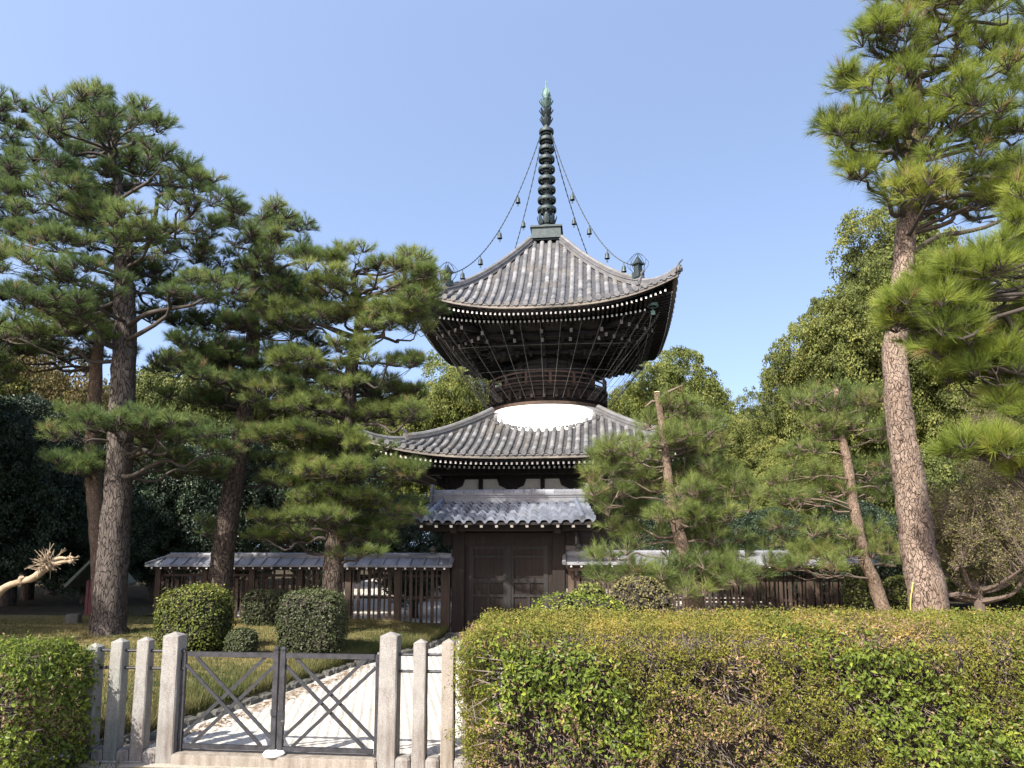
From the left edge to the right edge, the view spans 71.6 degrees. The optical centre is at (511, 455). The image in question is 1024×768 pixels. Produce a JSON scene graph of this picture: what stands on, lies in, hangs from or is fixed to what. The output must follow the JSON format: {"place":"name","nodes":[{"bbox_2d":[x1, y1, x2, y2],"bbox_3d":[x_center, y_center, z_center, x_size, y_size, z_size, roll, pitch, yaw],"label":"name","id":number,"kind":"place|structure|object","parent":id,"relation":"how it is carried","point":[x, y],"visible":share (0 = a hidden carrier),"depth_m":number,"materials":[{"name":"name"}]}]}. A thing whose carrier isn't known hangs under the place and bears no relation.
{"place":"outdoors","nodes":[
{"label":"outdoors","id":0,"kind":"place"},
{"bbox_2d":[37,753,120,767],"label":"verge grass","id":1,"kind":"structure","parent":0,"point":[118,762],"depth_m":5.82,"materials":[{"name":"plant"}]},
{"bbox_2d":[0,570,382,615],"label":"woodland floor","id":2,"kind":"structure","parent":0,"point":[41,603],"depth_m":18.80,"materials":[{"name":"brown soil"}]},
{"bbox_2d":[0,375,34,398],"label":"broadleaf tree","id":3,"kind":"object","parent":2,"relation":"on","point":[25,381],"visible":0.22,"depth_m":19.54,"materials":[{"name":"green plant"}]},
{"bbox_2d":[0,345,68,403],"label":"broadleaf tree","id":4,"kind":"object","parent":2,"relation":"on","point":[29,376],"visible":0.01,"depth_m":26.92,"materials":[{"name":"green plant"}]},
{"bbox_2d":[0,391,106,605],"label":"broadleaf tree","id":5,"kind":"object","parent":2,"relation":"on","point":[23,487],"visible":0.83,"depth_m":16.83,"materials":[{"name":"green plant"}]},
{"bbox_2d":[0,340,110,599],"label":"broadleaf tree","id":6,"kind":"object","parent":2,"relation":"on","point":[48,393],"visible":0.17,"depth_m":19.88,"materials":[{"name":"green plant"}]},
{"bbox_2d":[16,375,134,594],"bbox_3d":[-13.975,1.060,22.112,4.374,7.064,4.906,7,-10,-43],"label":"broadleaf tree","id":7,"kind":"object","parent":2,"relation":"on","point":[104,436],"depth_m":21.48,"materials":[{"name":"green plant"}]},
{"bbox_2d":[20,469,176,603],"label":"broadleaf tree","id":8,"kind":"object","parent":2,"relation":"on","point":[65,572],"visible":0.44,"depth_m":18.16,"materials":[{"name":"green plant"}]},
{"bbox_2d":[64,560,136,615],"bbox_3d":[-8.831,2.806,15.269,1.100,1.520,1.040,2,-7,-12],"label":"wayside shrine","id":9,"kind":"object","parent":2,"relation":"on","point":[81,576],"visible":0.18,"depth_m":14.99,"materials":[{"name":"red paint"}]},
{"bbox_2d":[133,341,259,585],"bbox_3d":[-12.627,0.323,27.208,6.038,10.070,6.774,-3,-8,22],"label":"broadleaf tree","id":10,"kind":"object","parent":2,"relation":"on","point":[145,384],"visible":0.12,"depth_m":26.11,"materials":[{"name":"green plant"}]},
{"bbox_2d":[266,378,384,588],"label":"broadleaf tree","id":11,"kind":"object","parent":2,"relation":"on","point":[376,429],"visible":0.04,"depth_m":28.27,"materials":[{"name":"green plant"}]},
{"bbox_2d":[0,614,448,744],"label":"lawn","id":12,"kind":"structure","parent":0,"point":[47,624],"depth_m":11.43,"materials":[{"name":"plant"}]},
{"bbox_2d":[0,82,46,383],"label":"pine tree","id":13,"kind":"object","parent":12,"relation":"on","point":[6,102],"visible":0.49,"depth_m":14.40,"materials":[{"name":"green plant"}]},
{"bbox_2d":[0,545,79,596],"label":"dead tree","id":14,"kind":"object","parent":12,"relation":"on","point":[47,563],"visible":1,"depth_m":9.15,"materials":[{"name":"brown wood"}]},
{"bbox_2d":[0,306,143,605],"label":"pine tree","id":15,"kind":"object","parent":12,"relation":"on","point":[87,463],"visible":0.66,"depth_m":13.52,"materials":[{"name":"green plant"}]},
{"bbox_2d":[64,613,81,623],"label":"stone block","id":16,"kind":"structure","parent":12,"relation":"on","point":[73,618],"depth_m":13.15,"materials":[{"name":"stone"}]},
{"bbox_2d":[0,74,256,636],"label":"pine tree","id":17,"kind":"object","parent":12,"relation":"on","point":[124,421],"visible":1,"depth_m":11.71,"materials":[{"name":"green plant"}]},
{"bbox_2d":[150,581,237,652],"bbox_3d":[-4.557,2.383,10.174,1.062,1.149,1.066,0,-7,0],"label":"topiary shrub","id":18,"kind":"object","parent":12,"relation":"on","point":[201,617],"visible":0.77,"depth_m":9.86,"materials":[{"name":"green plant"}]},
{"bbox_2d":[137,192,332,598],"bbox_3d":[-5.189,-0.882,13.660,3.957,9.423,4.261,0,-7,0],"label":"pine tree","id":19,"kind":"object","parent":12,"relation":"on","point":[243,353],"visible":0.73,"depth_m":13.18,"materials":[{"name":"green plant"}]},
{"bbox_2d":[223,626,258,657],"bbox_3d":[-3.792,2.656,9.932,0.469,0.516,0.474,0,-7,0],"label":"topiary shrub","id":20,"kind":"object","parent":12,"relation":"on","point":[242,639],"visible":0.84,"depth_m":9.80,"materials":[{"name":"green plant"}]},
{"bbox_2d":[240,588,287,625],"bbox_3d":[-4.631,2.907,13.346,0.857,0.855,0.847,0,-7,0],"label":"topiary shrub","id":21,"kind":"object","parent":12,"relation":"on","point":[259,606],"visible":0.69,"depth_m":13.03,"materials":[{"name":"green plant"}]},
{"bbox_2d":[273,586,350,659],"bbox_3d":[-3.023,2.540,10.762,1.056,1.151,1.068,0,-7,0],"label":"topiary shrub","id":22,"kind":"object","parent":12,"relation":"on","point":[311,620],"visible":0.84,"depth_m":10.40,"materials":[{"name":"green plant"}]},
{"bbox_2d":[235,236,450,605],"bbox_3d":[-2.999,-0.341,12.858,3.838,7.899,3.388,0,-7,0],"label":"pine tree","id":23,"kind":"object","parent":12,"relation":"on","point":[332,508],"visible":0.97,"depth_m":12.39,"materials":[{"name":"green plant"}]},
{"bbox_2d":[31,763,502,767],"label":"forecourt","id":24,"kind":"structure","parent":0,"point":[126,765],"depth_m":5.84,"materials":[{"name":"gravel"}]},
{"bbox_2d":[0,629,104,767],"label":"clipped hedge","id":25,"kind":"object","parent":24,"relation":"on","point":[20,706],"visible":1,"depth_m":5.53,"materials":[{"name":"green plant"}]},
{"bbox_2d":[66,767,155,767],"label":"moss","id":26,"kind":"object","parent":24,"relation":"on","point":[127,767],"visible":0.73,"depth_m":5.78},
{"bbox_2d":[171,748,376,767],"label":"stone threshold","id":27,"kind":"object","parent":24,"relation":"on","point":[221,757],"visible":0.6,"depth_m":5.83,"materials":[{"name":"stone"}]},
{"bbox_2d":[263,749,284,757],"bbox_3d":[-1.970,2.456,5.875,0.180,0.036,0.180,0,-7,0],"label":"gate stop","id":28,"kind":"object","parent":27,"relation":"on","point":[272,753],"visible":0.97,"depth_m":5.82,"materials":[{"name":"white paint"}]},
{"bbox_2d":[377,632,400,767],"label":"stone post","id":29,"kind":"object","parent":24,"relation":"on","point":[388,730],"visible":0.99,"depth_m":5.82,"materials":[{"name":"grey stone"}]},
{"bbox_2d":[277,646,379,757],"bbox_3d":[-1.503,2.054,5.907,0.910,0.906,0.053,-1,-7,6],"label":"iron gate leaf","id":30,"kind":"object","parent":29,"relation":"attached to","point":[284,668],"visible":0.79,"depth_m":5.90,"materials":[{"name":"grey paint"}]},
{"bbox_2d":[377,652,455,656],"bbox_3d":[-0.640,1.651,5.892,0.967,0.042,0.042,-1,-7,5],"label":"iron rail","id":31,"kind":"object","parent":29,"relation":"attached to","point":[428,654],"visible":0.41,"depth_m":5.89,"materials":[{"name":"metal"}]},
{"bbox_2d":[399,670,490,673],"bbox_3d":[-0.640,1.785,5.875,0.967,0.042,0.042,-1,-7,5],"label":"iron rail","id":32,"kind":"object","parent":29,"relation":"attached to","point":[411,671],"visible":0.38,"depth_m":5.87,"materials":[{"name":"metal"}]},
{"bbox_2d":[395,753,410,767],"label":"kerb block","id":33,"kind":"structure","parent":24,"relation":"on","point":[402,760],"depth_m":5.74,"materials":[{"name":"grey stone"}]},
{"bbox_2d":[411,639,427,767],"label":"stone post","id":34,"kind":"object","parent":24,"relation":"on","point":[419,712],"visible":0.99,"depth_m":5.81,"materials":[{"name":"grey stone"}]},
{"bbox_2d":[425,754,439,767],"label":"kerb block","id":35,"kind":"structure","parent":24,"relation":"on","point":[432,760],"depth_m":5.72,"materials":[{"name":"grey stone"}]},
{"bbox_2d":[440,639,455,767],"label":"stone post","id":36,"kind":"object","parent":24,"relation":"on","point":[447,746],"visible":0.93,"depth_m":5.78,"materials":[{"name":"stone"}]},
{"bbox_2d":[454,755,467,767],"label":"kerb block","id":37,"kind":"structure","parent":24,"relation":"on","point":[457,761],"depth_m":5.70,"materials":[{"name":"grey stone"}]},
{"bbox_2d":[33,636,502,756],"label":"gravel path","id":38,"kind":"structure","parent":0,"point":[358,703],"depth_m":7.42,"materials":[{"name":"gravel"}]},
{"bbox_2d":[124,733,130,744],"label":"edging stone","id":39,"kind":"object","parent":38,"relation":"on","point":[127,738],"visible":0.16,"depth_m":6.47,"materials":[{"name":"stone"}]},
{"bbox_2d":[149,730,156,740],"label":"edging stone","id":40,"kind":"object","parent":38,"relation":"on","point":[153,735],"visible":0.25,"depth_m":6.61,"materials":[{"name":"stone"}]},
{"bbox_2d":[184,715,197,725],"bbox_3d":[-3.284,2.712,7.207,0.139,0.134,0.189,-3,-8,20],"label":"edging stone","id":41,"kind":"object","parent":38,"relation":"on","point":[189,720],"visible":0.42,"depth_m":7.17,"materials":[{"name":"stone"}]},
{"bbox_2d":[196,711,212,720],"bbox_3d":[-3.214,2.737,7.400,0.120,0.149,0.170,-3,-8,20],"label":"edging stone","id":42,"kind":"object","parent":38,"relation":"on","point":[207,716],"visible":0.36,"depth_m":7.37,"materials":[{"name":"stone"}]},
{"bbox_2d":[211,705,234,716],"bbox_3d":[-3.125,2.766,7.644,0.152,0.139,0.315,-2,-7,15],"label":"edging stone","id":43,"kind":"object","parent":38,"relation":"on","point":[216,712],"visible":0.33,"depth_m":7.54,"materials":[{"name":"stone"}]},
{"bbox_2d":[123,665,375,746],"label":"fallen needles","id":44,"kind":"object","parent":38,"relation":"on","point":[259,707],"visible":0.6,"depth_m":8.10,"materials":[{"name":"brown plant"}]},
{"bbox_2d":[241,696,262,705],"bbox_3d":[-2.988,2.832,8.141,0.125,0.148,0.297,-2,-7,15],"label":"edging stone","id":45,"kind":"object","parent":38,"relation":"on","point":[250,700],"visible":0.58,"depth_m":8.09,"materials":[{"name":"stone"}]},
{"bbox_2d":[258,691,271,699],"bbox_3d":[-2.923,2.865,8.419,0.131,0.118,0.226,-2,-7,12],"label":"edging stone","id":46,"kind":"object","parent":38,"relation":"on","point":[266,695],"visible":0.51,"depth_m":8.36,"materials":[{"name":"stone"}]},
{"bbox_2d":[288,680,301,688],"bbox_3d":[-2.785,2.950,9.050,0.143,0.153,0.225,-2,-7,12],"label":"edging stone","id":47,"kind":"object","parent":38,"relation":"on","point":[294,684],"visible":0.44,"depth_m":9.00,"materials":[{"name":"stone"}]},
{"bbox_2d":[302,678,313,684],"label":"edging stone","id":48,"kind":"object","parent":38,"relation":"on","point":[306,681],"visible":0.44,"depth_m":9.30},
{"bbox_2d":[309,673,324,680],"bbox_3d":[-2.647,3.017,9.622,0.128,0.110,0.306,-2,-7,14],"label":"edging stone","id":49,"kind":"object","parent":38,"relation":"on","point":[320,676],"visible":0.45,"depth_m":9.62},
{"bbox_2d":[321,669,333,676],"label":"edging stone","id":50,"kind":"object","parent":38,"relation":"on","point":[327,672],"visible":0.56,"depth_m":9.85,"materials":[{"name":"stone"}]},
{"bbox_2d":[331,667,339,673],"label":"edging stone","id":51,"kind":"object","parent":38,"relation":"on","point":[336,670],"visible":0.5,"depth_m":10.06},
{"bbox_2d":[339,665,348,670],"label":"edging stone","id":52,"kind":"object","parent":38,"relation":"on","point":[343,667],"visible":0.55,"depth_m":10.31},
{"bbox_2d":[352,659,366,665],"bbox_3d":[-2.314,3.160,10.758,0.157,0.168,0.222,-3,-8,25],"label":"edging stone","id":53,"kind":"object","parent":38,"relation":"on","point":[356,661],"visible":0.37,"depth_m":10.70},
{"bbox_2d":[401,648,412,652],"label":"edging stone","id":54,"kind":"object","parent":38,"relation":"on","point":[408,650],"visible":0.47,"depth_m":11.87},
{"bbox_2d":[414,484,595,635],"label":"timber gate","id":55,"kind":"structure","parent":38,"relation":"on","point":[506,555],"depth_m":14.32,"materials":[{"name":"brown wood"}]},
{"bbox_2d":[469,546,505,626],"bbox_3d":[-0.476,2.669,14.382,0.785,1.730,0.073,-1,-7,5],"label":"door","id":56,"kind":"structure","parent":55,"relation":"in","point":[487,564],"depth_m":14.39,"materials":[{"name":"wood"}]},
{"bbox_2d":[506,546,547,614],"bbox_3d":[0.303,2.658,14.299,0.850,1.730,0.090,-1,-7,5],"label":"door","id":57,"kind":"structure","parent":55,"relation":"in","point":[526,566],"depth_m":14.32,"materials":[{"name":"wood"}]},
{"bbox_2d":[526,590,627,638],"bbox_3d":[0.721,2.130,7.700,1.227,1.324,1.205,0,-7,0],"label":"shrub","id":58,"kind":"object","parent":38,"relation":"on","point":[575,600],"visible":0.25,"depth_m":7.52,"materials":[{"name":"green plant"}]},
{"bbox_2d":[572,581,607,595],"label":"shrub","id":59,"kind":"object","parent":38,"relation":"on","point":[587,587],"visible":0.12,"depth_m":8.38,"materials":[{"name":"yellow plant"}]},
{"bbox_2d":[607,572,675,644],"bbox_3d":[1.477,2.103,8.197,0.841,1.495,0.865,0,-7,0],"label":"shrub","id":60,"kind":"object","parent":38,"relation":"on","point":[638,592],"visible":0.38,"depth_m":8.02,"materials":[{"name":"plant"}]},
{"bbox_2d":[31,578,843,762],"bbox_3d":[2.500,4.678,22.693,27.000,0.001,33.800,0,-7,0],"label":"gravel court","id":61,"kind":"object","parent":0,"point":[392,610],"depth_m":21.12,"materials":[{"name":"gravel"}]},
{"bbox_2d":[77,643,104,759],"bbox_3d":[-3.624,2.153,6.112,0.123,1.060,0.122,-1,-7,4],"label":"stone post","id":62,"kind":"object","parent":61,"relation":"on","point":[95,712],"visible":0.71,"depth_m":6.10,"materials":[{"name":"stone"}]},
{"bbox_2d":[102,638,129,760],"bbox_3d":[-3.396,2.128,6.093,0.118,1.105,0.120,-1,-7,6],"label":"stone post","id":63,"kind":"object","parent":61,"relation":"on","point":[116,708],"visible":0.98,"depth_m":6.06,"materials":[{"name":"stone"}]},
{"bbox_2d":[115,746,129,761],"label":"kerb block","id":64,"kind":"structure","parent":61,"relation":"on","point":[123,752],"depth_m":5.96,"materials":[{"name":"grey stone"}]},
{"bbox_2d":[129,636,154,760],"bbox_3d":[-3.163,2.118,6.072,0.114,1.120,0.117,0,-7,4],"label":"stone post","id":65,"kind":"object","parent":61,"relation":"on","point":[141,719],"visible":0.99,"depth_m":6.04,"materials":[{"name":"grey stone"}]},
{"bbox_2d":[142,747,155,762],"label":"kerb block","id":66,"kind":"structure","parent":61,"relation":"on","point":[148,754],"depth_m":5.94,"materials":[{"name":"grey stone"}]},
{"bbox_2d":[84,441,237,601],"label":"broadleaf tree","id":67,"kind":"object","parent":61,"relation":"on","point":[171,487],"visible":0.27,"depth_m":19.48,"materials":[{"name":"green plant"}]},
{"bbox_2d":[155,631,186,763],"bbox_3d":[-2.903,2.092,6.052,0.153,1.165,0.156,0,-7,4],"label":"stone post","id":68,"kind":"object","parent":61,"relation":"on","point":[174,644],"visible":0.91,"depth_m":5.99,"materials":[{"name":"grey stone"}]},
{"bbox_2d":[83,666,183,670],"bbox_3d":[-3.264,1.826,6.118,0.926,0.042,0.042,-1,-7,5],"label":"iron rail","id":69,"kind":"object","parent":68,"relation":"attached to","point":[132,667],"visible":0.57,"depth_m":6.11,"materials":[{"name":"metal"}]},
{"bbox_2d":[100,649,186,652],"bbox_3d":[-3.264,1.682,6.136,0.926,0.042,0.042,-1,-7,5],"label":"iron rail","id":70,"kind":"object","parent":68,"relation":"attached to","point":[135,650],"visible":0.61,"depth_m":6.13,"materials":[{"name":"metal"}]},
{"bbox_2d":[177,646,284,751],"bbox_3d":[-2.381,2.065,5.997,0.980,0.906,0.057,-1,-7,6],"label":"iron gate leaf","id":71,"kind":"object","parent":68,"relation":"attached to","point":[274,712],"visible":0.92,"depth_m":5.99,"materials":[{"name":"grey paint"}]},
{"bbox_2d":[167,424,301,607],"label":"broadleaf tree","id":72,"kind":"object","parent":61,"relation":"on","point":[245,545],"visible":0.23,"depth_m":19.56,"materials":[{"name":"green plant"}]},
{"bbox_2d":[145,546,453,632],"bbox_3d":[-4.404,2.768,14.787,6.527,1.815,0.784,-1,-7,5],"label":"picket fence","id":73,"kind":"object","parent":61,"relation":"on","point":[432,561],"visible":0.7,"depth_m":14.62,"materials":[{"name":"wood"}]},
{"bbox_2d":[252,447,388,592],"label":"broadleaf tree","id":74,"kind":"object","parent":61,"relation":"on","point":[317,546],"visible":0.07,"depth_m":19.06,"materials":[{"name":"green plant"}]},
{"bbox_2d":[356,386,438,579],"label":"broadleaf tree","id":75,"kind":"object","parent":61,"relation":"on","point":[403,487],"visible":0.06,"depth_m":36.56,"materials":[{"name":"green plant"}]},
{"bbox_2d":[367,492,451,617],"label":"broadleaf tree","id":76,"kind":"object","parent":61,"relation":"on","point":[412,535],"visible":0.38,"depth_m":17.37,"materials":[{"name":"green plant"}]},
{"bbox_2d":[391,349,500,498],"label":"broadleaf tree","id":77,"kind":"object","parent":61,"relation":"on","point":[453,404],"visible":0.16,"depth_m":34.53,"materials":[{"name":"green plant"}]},
{"bbox_2d":[358,82,726,601],"bbox_3d":[1.400,-5.178,27.869,11.338,20.860,11.338,-1,-7,7],"label":"pagoda","id":78,"kind":"object","parent":61,"relation":"on","point":[547,324],"visible":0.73,"depth_m":24.76,"materials":[{"name":"grey tile"}]},
{"bbox_2d":[635,484,760,597],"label":"broadleaf tree","id":79,"kind":"object","parent":61,"relation":"on","point":[651,539],"visible":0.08,"depth_m":18.90,"materials":[{"name":"green plant"}]},
{"bbox_2d":[719,506,821,610],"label":"broadleaf tree","id":80,"kind":"object","parent":61,"relation":"on","point":[751,518],"visible":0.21,"depth_m":16.85,"materials":[{"name":"green plant"}]},
{"bbox_2d":[0,0,1023,546],"label":"sky","id":81,"kind":"structure","parent":0,"point":[677,125],"materials":[{"name":"blue"}]},
{"bbox_2d":[786,571,1019,612],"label":"garden floor","id":82,"kind":"structure","parent":0,"point":[961,605],"depth_m":15.80,"materials":[{"name":"brown soil"}]},
{"bbox_2d":[607,344,756,502],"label":"broadleaf tree","id":83,"kind":"object","parent":82,"relation":"on","point":[633,399],"visible":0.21,"depth_m":35.92,"materials":[{"name":"green plant"}]},
{"bbox_2d":[737,416,757,441],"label":"broadleaf tree","id":84,"kind":"object","parent":82,"relation":"on","point":[746,423],"visible":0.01,"depth_m":39.50,"materials":[{"name":"green plant"}]},
{"bbox_2d":[703,410,802,596],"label":"broadleaf tree","id":85,"kind":"object","parent":82,"relation":"on","point":[753,453],"visible":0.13,"depth_m":23.26,"materials":[{"name":"green plant"}]},
{"bbox_2d":[733,386,786,435],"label":"broadleaf tree","id":86,"kind":"object","parent":82,"relation":"on","point":[747,412],"visible":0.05,"depth_m":44.44,"materials":[{"name":"green plant"}]},
{"bbox_2d":[738,433,874,540],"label":"broadleaf tree","id":87,"kind":"object","parent":82,"relation":"on","point":[775,455],"visible":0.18,"depth_m":19.57,"materials":[{"name":"green plant"}]},
{"bbox_2d":[757,295,892,515],"bbox_3d":[10.651,-0.495,23.157,5.001,10.298,4.458,-4,-8,27],"label":"broadleaf tree","id":88,"kind":"object","parent":82,"relation":"on","point":[790,372],"visible":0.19,"depth_m":23.26,"materials":[{"name":"green plant"}]},
{"bbox_2d":[783,498,903,598],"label":"broadleaf tree","id":89,"kind":"object","parent":82,"relation":"on","point":[875,511],"visible":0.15,"depth_m":15.94,"materials":[{"name":"green plant"}]},
{"bbox_2d":[792,206,1007,467],"bbox_3d":[11.952,-1.758,21.192,6.353,12.273,5.918,3,-8,-23],"label":"broadleaf tree","id":90,"kind":"object","parent":82,"relation":"on","point":[858,344],"visible":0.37,"depth_m":20.86,"materials":[{"name":"green plant"}]},
{"bbox_2d":[867,441,1023,599],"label":"broadleaf tree","id":91,"kind":"object","parent":82,"relation":"on","point":[943,471],"visible":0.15,"depth_m":16.68,"materials":[{"name":"green plant"}]},
{"bbox_2d":[908,301,1023,514],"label":"broadleaf tree","id":92,"kind":"object","parent":82,"relation":"on","point":[953,400],"visible":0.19,"depth_m":19.11,"materials":[{"name":"green plant"}]},
{"bbox_2d":[940,548,1023,611],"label":"broadleaf tree","id":93,"kind":"object","parent":82,"relation":"on","point":[1013,599],"visible":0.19,"depth_m":13.97,"materials":[{"name":"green plant"}]},
{"bbox_2d":[952,384,1023,609],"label":"broadleaf tree","id":94,"kind":"object","parent":82,"relation":"on","point":[1015,484],"visible":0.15,"depth_m":14.65,"materials":[{"name":"plant"}]},
{"bbox_2d":[1008,262,1023,302],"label":"broadleaf tree","id":95,"kind":"object","parent":82,"relation":"on","point":[1022,268],"depth_m":22.29,"materials":[{"name":"green plant"}]},
{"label":"garden bank","id":96,"kind":"structure","parent":0,"visible":0},
{"bbox_2d":[574,382,788,643],"bbox_3d":[2.436,1.068,10.686,3.170,4.425,2.794,0,-7,0],"label":"young pine","id":97,"kind":"object","parent":96,"relation":"on","point":[668,439],"visible":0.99,"depth_m":10.49,"materials":[{"name":"green plant"}]},
{"bbox_2d":[748,369,901,613],"bbox_3d":[5.546,0.866,11.818,3.218,4.848,2.454,0,-7,0],"label":"young pine","id":98,"kind":"object","parent":96,"relation":"on","point":[857,531],"visible":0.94,"depth_m":11.70,"materials":[{"name":"green plant"}]},
{"bbox_2d":[842,564,876,615],"bbox_3d":[5.971,2.433,12.084,0.664,1.215,0.637,0,-7,0],"label":"shrub","id":99,"kind":"object","parent":96,"relation":"on","point":[854,590],"visible":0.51,"depth_m":11.94,"materials":[{"name":"green plant"}]},
{"bbox_2d":[882,574,908,613],"bbox_3d":[6.816,2.565,12.383,0.750,1.029,0.782,0,-7,0],"label":"shrub","id":100,"kind":"object","parent":96,"relation":"on","point":[895,588],"visible":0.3,"depth_m":12.20,"materials":[{"name":"green plant"}]},
{"bbox_2d":[801,0,1023,614],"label":"pine tree","id":101,"kind":"object","parent":96,"relation":"on","point":[918,188],"visible":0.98,"depth_m":8.95,"materials":[{"name":"green plant"}]},
{"bbox_2d":[895,466,1023,612],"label":"bare shrub","id":102,"kind":"object","parent":96,"relation":"on","point":[969,507],"visible":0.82,"depth_m":11.11,"materials":[{"name":"plant"}]},
{"label":"ground","id":103,"kind":"structure","parent":0,"visible":0},
{"bbox_2d":[90,745,102,760],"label":"kerb block","id":104,"kind":"structure","parent":103,"relation":"on","point":[97,755],"depth_m":5.99,"materials":[{"name":"grey stone"}]},
{"bbox_2d":[562,543,881,616],"bbox_3d":[4.043,2.636,13.984,6.094,1.875,0.784,-1,-7,5],"label":"picket fence","id":105,"kind":"object","parent":103,"relation":"on","point":[806,598],"visible":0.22,"depth_m":13.87,"materials":[{"name":"wood"}]},
{"bbox_2d":[444,599,1023,767],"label":"clipped hedge","id":106,"kind":"object","parent":103,"relation":"on","point":[886,688],"visible":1,"depth_m":5.06,"materials":[{"name":"green plant"}]},
{"bbox_2d":[862,194,1023,490],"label":"pine tree","id":107,"kind":"object","parent":103,"relation":"on","point":[950,284],"visible":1,"depth_m":6.53,"materials":[{"name":"green plant"}]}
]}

